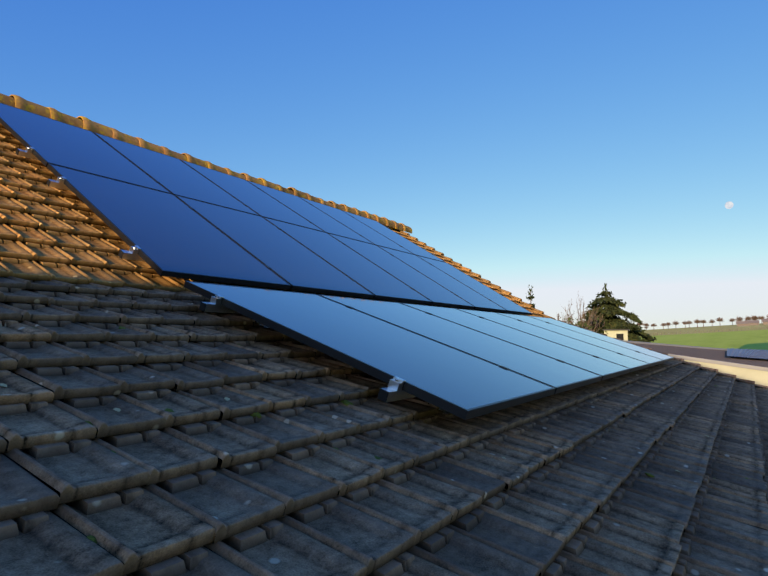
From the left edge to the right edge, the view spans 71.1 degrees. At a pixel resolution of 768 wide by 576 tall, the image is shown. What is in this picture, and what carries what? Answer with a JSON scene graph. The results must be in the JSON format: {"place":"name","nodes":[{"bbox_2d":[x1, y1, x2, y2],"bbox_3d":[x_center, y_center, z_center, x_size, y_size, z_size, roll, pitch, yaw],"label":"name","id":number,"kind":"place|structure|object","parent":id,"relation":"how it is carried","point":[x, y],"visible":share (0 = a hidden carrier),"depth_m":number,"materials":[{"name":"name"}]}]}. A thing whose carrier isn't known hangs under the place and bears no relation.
{"place":"outdoors","nodes":[
{"label":"outdoors","id":0,"kind":"place"},
{"bbox_2d":[18,147,415,401],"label":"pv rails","id":1,"kind":"object","parent":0,"point":[395,390],"visible":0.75,"depth_m":2.67,"materials":[{"name":"silver metal"}]},
{"bbox_2d":[28,147,481,414],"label":"mounting rails","id":2,"kind":"object","parent":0,"point":[396,380],"visible":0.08,"depth_m":2.84,"materials":[{"name":"silver metal"}]},
{"bbox_2d":[0,0,767,329],"label":"sky","id":3,"kind":"structure","parent":0,"point":[564,149],"materials":[{"name":"blue"}]},
{"bbox_2d":[616,334,623,339],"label":"window","id":4,"kind":"structure","parent":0,"point":[619,336],"depth_m":52.86,"materials":[{"name":"black glass"}]},
{"bbox_2d":[636,323,767,336],"bbox_3d":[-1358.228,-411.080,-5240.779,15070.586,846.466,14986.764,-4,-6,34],"label":"ground","id":5,"kind":"structure","parent":0,"point":[705,329],"depth_m":209.76,"materials":[{"name":"green plant"}]},
{"bbox_2d":[557,295,767,332],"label":"bare trees","id":6,"kind":"object","parent":5,"relation":"on","point":[754,317],"visible":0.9,"depth_m":67.42,"materials":[{"name":"brown plant"}]},
{"bbox_2d":[640,330,767,349],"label":"pasture","id":7,"kind":"structure","parent":5,"relation":"on","point":[754,339],"depth_m":101.76,"materials":[{"name":"green plant"}]},
{"bbox_2d":[564,309,609,333],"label":"shrubs","id":8,"kind":"object","parent":7,"relation":"on","point":[583,323],"visible":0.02,"depth_m":46.63,"materials":[{"name":"green plant"}]},
{"bbox_2d":[526,283,656,342],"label":"conifer","id":9,"kind":"object","parent":7,"relation":"on","point":[612,310],"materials":[{"name":"green plant"}]},
{"bbox_2d":[604,330,627,340],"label":"shed walls","id":10,"kind":"structure","parent":7,"relation":"on","point":[612,333],"depth_m":53.04,"materials":[{"name":"beige paint"}]},
{"bbox_2d":[657,327,764,335],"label":"trunks","id":11,"kind":"object","parent":5,"relation":"on","point":[714,331],"visible":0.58,"depth_m":157.22,"materials":[{"name":"brown plant"}]},
{"bbox_2d":[736,319,767,325],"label":"buildings","id":12,"kind":"structure","parent":5,"relation":"on","point":[749,322],"depth_m":242.98,"materials":[{"name":"brown"}]},
{"bbox_2d":[684,360,767,385],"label":"wall","id":13,"kind":"structure","parent":0,"point":[758,377],"depth_m":7.94,"materials":[{"name":"beige paint"}]},
{"bbox_2d":[636,343,767,367],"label":"annex roof","id":14,"kind":"structure","parent":13,"relation":"on","point":[717,355],"depth_m":10.17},
{"bbox_2d":[622,340,726,349],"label":"annex kerb","id":15,"kind":"structure","parent":14,"relation":"attached to","point":[637,342],"depth_m":12.89,"materials":[{"name":"grey concrete"}]},
{"bbox_2d":[727,348,767,358],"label":"solar panel","id":16,"kind":"object","parent":14,"relation":"on","point":[751,353],"visible":1,"depth_m":12.23,"materials":[{"name":"grey"}]},
{"bbox_2d":[668,354,767,371],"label":"annex trim","id":17,"kind":"structure","parent":13,"relation":"attached to","point":[723,363],"depth_m":8.09,"materials":[{"name":"white paint"}]},
{"bbox_2d":[725,201,733,208],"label":"moon","id":18,"kind":"object","parent":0,"point":[729,204],"visible":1,"depth_m":4154.56,"materials":[{"name":"white"}]},
{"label":"house walls","id":19,"kind":"object","parent":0,"visible":0},
{"bbox_2d":[0,149,741,562],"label":"roof underlay","id":20,"kind":"object","parent":19,"relation":"on","point":[52,391],"depth_m":1.44,"materials":[{"name":"black"}]},
{"bbox_2d":[0,123,542,316],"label":"tiles","id":21,"kind":"object","parent":20,"relation":"on","point":[72,225],"visible":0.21,"depth_m":3.29,"materials":[{"name":"orange tile"}]},
{"bbox_2d":[0,93,411,232],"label":"ridge caps","id":22,"kind":"object","parent":21,"relation":"on","point":[19,102],"visible":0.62,"depth_m":6.73,"materials":[{"name":"tile"}]},
{"bbox_2d":[395,230,555,319],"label":"verge","id":23,"kind":"structure","parent":21,"relation":"on","point":[508,293],"depth_m":10.30,"materials":[{"name":"tile"}]},
{"bbox_2d":[0,276,767,575],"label":"tiles","id":24,"kind":"object","parent":20,"relation":"on","point":[567,486],"visible":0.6,"depth_m":1.59,"materials":[{"name":"grey tile"}]},
{"bbox_2d":[0,103,673,419],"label":"solar panel frames","id":25,"kind":"structure","parent":24,"relation":"on","point":[438,401],"depth_m":3.41,"materials":[{"name":"black metal"}]},
{"bbox_2d":[16,140,649,402],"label":"panel clamps","id":26,"kind":"object","parent":25,"relation":"attached to","point":[382,395],"visible":0.48,"depth_m":3.14,"materials":[{"name":"silver metal"}]},
{"bbox_2d":[0,103,671,408],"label":"solar panels","id":27,"kind":"object","parent":25,"relation":"in","point":[166,231],"visible":1,"depth_m":4.36,"materials":[{"name":"blue glass"}]},
{"bbox_2d":[0,365,708,471],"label":"lichen spots","id":28,"kind":"object","parent":24,"relation":"on","point":[115,409],"visible":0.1,"depth_m":1.48,"materials":[{"name":"grey plant"}]},
{"bbox_2d":[34,326,747,543],"bbox_3d":[1.253,0.669,3.780,3.490,1.172,9.648,-4,-6,34],"label":"moss","id":29,"kind":"object","parent":24,"relation":"on","point":[258,415],"visible":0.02,"depth_m":1.69,"materials":[{"name":"green plant"}]},
{"bbox_2d":[558,320,767,389],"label":"verge","id":30,"kind":"structure","parent":24,"relation":"on","point":[721,374],"depth_m":8.06,"materials":[{"name":"tile"}]}
]}

